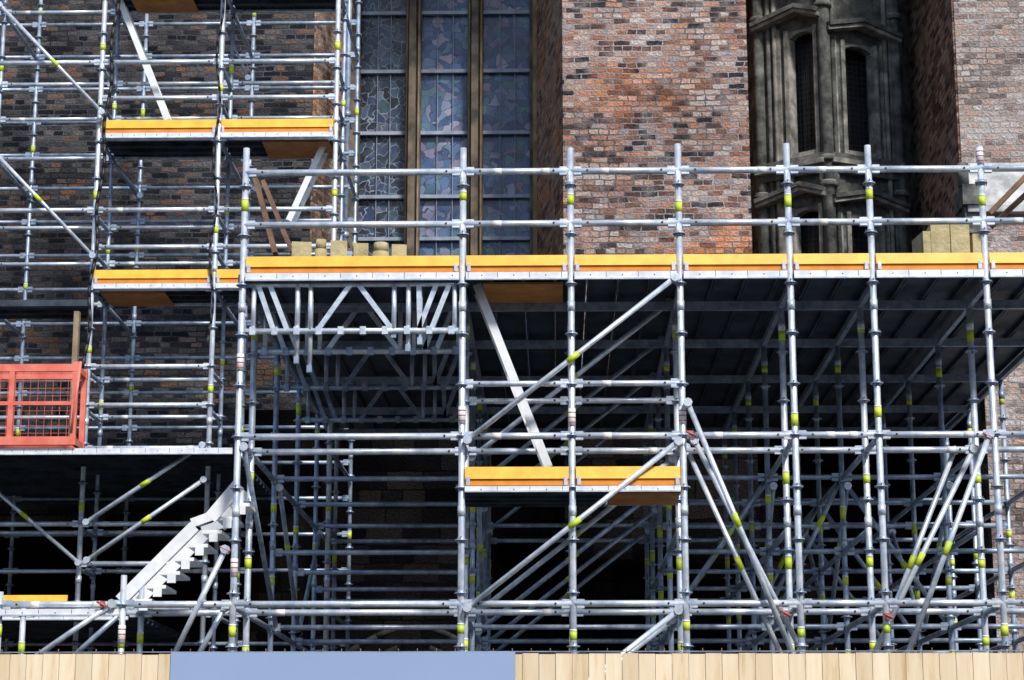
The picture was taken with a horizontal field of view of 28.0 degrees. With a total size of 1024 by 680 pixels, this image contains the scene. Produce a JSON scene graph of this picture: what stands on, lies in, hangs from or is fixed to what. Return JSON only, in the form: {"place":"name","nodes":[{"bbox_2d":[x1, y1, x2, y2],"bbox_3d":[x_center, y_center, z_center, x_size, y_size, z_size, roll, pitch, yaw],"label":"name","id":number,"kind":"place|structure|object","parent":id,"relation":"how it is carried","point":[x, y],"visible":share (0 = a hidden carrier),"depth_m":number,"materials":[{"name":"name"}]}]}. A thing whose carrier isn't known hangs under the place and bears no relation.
{"place":"outdoors","nodes":[
{"label":"outdoors","id":0,"kind":"place"},
{"bbox_2d":[0,0,1023,679],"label":"brick church","id":1,"kind":"structure","parent":0,"point":[652,82],"depth_m":32.81,"materials":[{"name":"brick"}]},
{"bbox_3d":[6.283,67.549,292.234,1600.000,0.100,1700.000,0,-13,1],"label":"ground","id":2,"kind":"structure","parent":0,"visible":0},
{"bbox_2d":[0,0,362,653],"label":"wall scaffolding","id":3,"kind":"object","parent":2,"relation":"on","point":[202,472],"depth_m":29.30,"materials":[{"name":"metal"}]},
{"bbox_2d":[0,361,87,448],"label":"hoist cage","id":4,"kind":"object","parent":3,"relation":"on","point":[75,372],"visible":0.98,"depth_m":27.16,"materials":[{"name":"red paint"}]},
{"bbox_2d":[68,311,80,435],"bbox_3d":[-5.981,0.613,28.084,0.120,2.050,0.140,0,-13,1],"label":"timber prop","id":5,"kind":"object","parent":3,"relation":"on","point":[76,337],"visible":0.43,"depth_m":28.17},
{"bbox_2d":[120,0,171,119],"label":"aluminium ladder","id":6,"kind":"object","parent":3,"relation":"attached to","point":[143,56],"visible":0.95,"depth_m":29.67,"materials":[{"name":"silver metal"}]},
{"bbox_2d":[81,0,224,367],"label":"poles","id":7,"kind":"object","parent":3,"relation":"attached to","point":[102,180],"visible":0.99,"depth_m":28.79,"materials":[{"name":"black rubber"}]},
{"bbox_2d":[286,146,327,221],"bbox_3d":[-2.895,-2.249,29.329,0.590,1.248,0.325,0,-13,1],"label":"aluminium ladder","id":8,"kind":"object","parent":3,"relation":"attached to","point":[307,185],"visible":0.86,"depth_m":29.24,"materials":[{"name":"silver metal"}]},
{"bbox_2d":[0,143,1023,679],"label":"platform scaffolding","id":9,"kind":"object","parent":2,"relation":"on","point":[840,347],"visible":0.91,"depth_m":21.39,"materials":[{"name":"metal"}]},
{"bbox_2d":[116,482,255,610],"bbox_3d":[-3.275,2.113,20.828,1.301,1.300,0.651,0,-13,1],"label":"aluminium scaffold stair","id":10,"kind":"object","parent":9,"relation":"on","point":[219,512],"visible":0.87,"depth_m":20.57,"materials":[{"name":"silver metal"}]},
{"bbox_2d":[253,178,278,256],"bbox_3d":[-2.682,-1.339,22.403,0.284,0.857,0.200,0,-13,1],"label":"timber plank","id":11,"kind":"object","parent":9,"relation":"on","point":[265,215],"visible":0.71,"depth_m":22.33,"materials":[{"name":"brown wood"}]},
{"bbox_2d":[261,179,291,255],"bbox_3d":[-2.629,-1.375,23.128,0.391,0.845,0.200,0,-13,1],"label":"timber plank","id":12,"kind":"object","parent":9,"relation":"on","point":[276,213],"visible":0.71,"depth_m":23.04,"materials":[{"name":"brown wood"}]},
{"bbox_2d":[292,241,311,255],"bbox_3d":[-2.257,-0.696,22.009,0.223,0.646,0.476,1,-13,-4],"label":"stone block","id":13,"kind":"object","parent":9,"relation":"on","point":[301,248],"depth_m":21.90,"materials":[{"name":"beige stone"}]},
{"bbox_2d":[315,239,326,255],"bbox_3d":[-2.052,-0.713,22.095,0.133,0.718,0.300,0,-13,1],"label":"stone baluster","id":14,"kind":"object","parent":9,"relation":"on","point":[320,249],"visible":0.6,"depth_m":22.06,"materials":[{"name":"beige stone"}]},
{"bbox_2d":[330,240,346,255],"bbox_3d":[-1.860,-0.703,22.002,0.192,0.659,0.476,1,-13,-3],"label":"stone block","id":15,"kind":"object","parent":9,"relation":"on","point":[338,247],"depth_m":21.90,"materials":[{"name":"beige stone"}]},
{"bbox_2d":[353,243,367,255],"bbox_3d":[-1.625,-0.690,21.994,0.174,0.628,0.475,1,-13,-3],"label":"stone block","id":16,"kind":"object","parent":9,"relation":"on","point":[360,249],"depth_m":21.89,"materials":[{"name":"beige stone"}]},
{"bbox_2d":[372,242,388,255],"bbox_3d":[-1.408,-0.696,22.077,0.175,0.678,0.300,0,-13,1],"label":"stone baluster","id":17,"kind":"object","parent":9,"relation":"on","point":[380,248],"visible":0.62,"depth_m":22.02,"materials":[{"name":"beige stone"}]},
{"bbox_2d":[390,244,406,255],"bbox_3d":[-1.218,-0.683,21.984,0.175,0.612,0.475,1,-13,-3],"label":"stone block","id":18,"kind":"object","parent":9,"relation":"on","point":[398,249],"depth_m":21.88,"materials":[{"name":"beige stone"}]},
{"bbox_2d":[473,283,551,466],"bbox_3d":[0.007,0.394,20.919,0.803,1.916,0.405,0,-13,1],"label":"aluminium ladder","id":19,"kind":"object","parent":9,"relation":"attached to","point":[509,370],"visible":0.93,"depth_m":20.78,"materials":[{"name":"silver metal"}]},
{"bbox_2d":[912,231,931,252],"bbox_3d":[4.386,-0.764,21.882,0.126,0.724,0.473,1,-13,-3],"label":"stone block","id":20,"kind":"object","parent":9,"relation":"on","point":[921,242],"depth_m":21.80,"materials":[{"name":"beige stone"}]},
{"bbox_2d":[926,225,969,252],"bbox_3d":[4.647,-0.800,21.930,0.412,0.808,0.476,0,-13,1],"label":"stone block pack","id":21,"kind":"object","parent":9,"relation":"on","point":[950,238],"visible":0.23,"depth_m":21.77,"materials":[{"name":"beige stone"}]},
{"bbox_2d":[970,234,981,252],"bbox_3d":[4.923,-0.751,21.867,0.156,0.692,0.474,1,-13,-3],"label":"stone block","id":22,"kind":"object","parent":9,"relation":"on","point":[975,243],"depth_m":21.76,"materials":[{"name":"beige stone"}]},
{"bbox_2d":[986,175,1023,216],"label":"timber plank","id":23,"kind":"object","parent":9,"relation":"on","point":[1006,196],"visible":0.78,"depth_m":21.67,"materials":[{"name":"brown wood"}]},
{"bbox_2d":[990,193,1023,228],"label":"timber plank","id":24,"kind":"object","parent":9,"relation":"on","point":[1012,206],"visible":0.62,"depth_m":22.05,"materials":[{"name":"brown wood"}]},
{"bbox_2d":[0,648,1023,679],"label":"timber hoarding","id":25,"kind":"object","parent":2,"relation":"on","point":[931,664],"visible":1,"depth_m":11.87,"materials":[{"name":"brown wood"}]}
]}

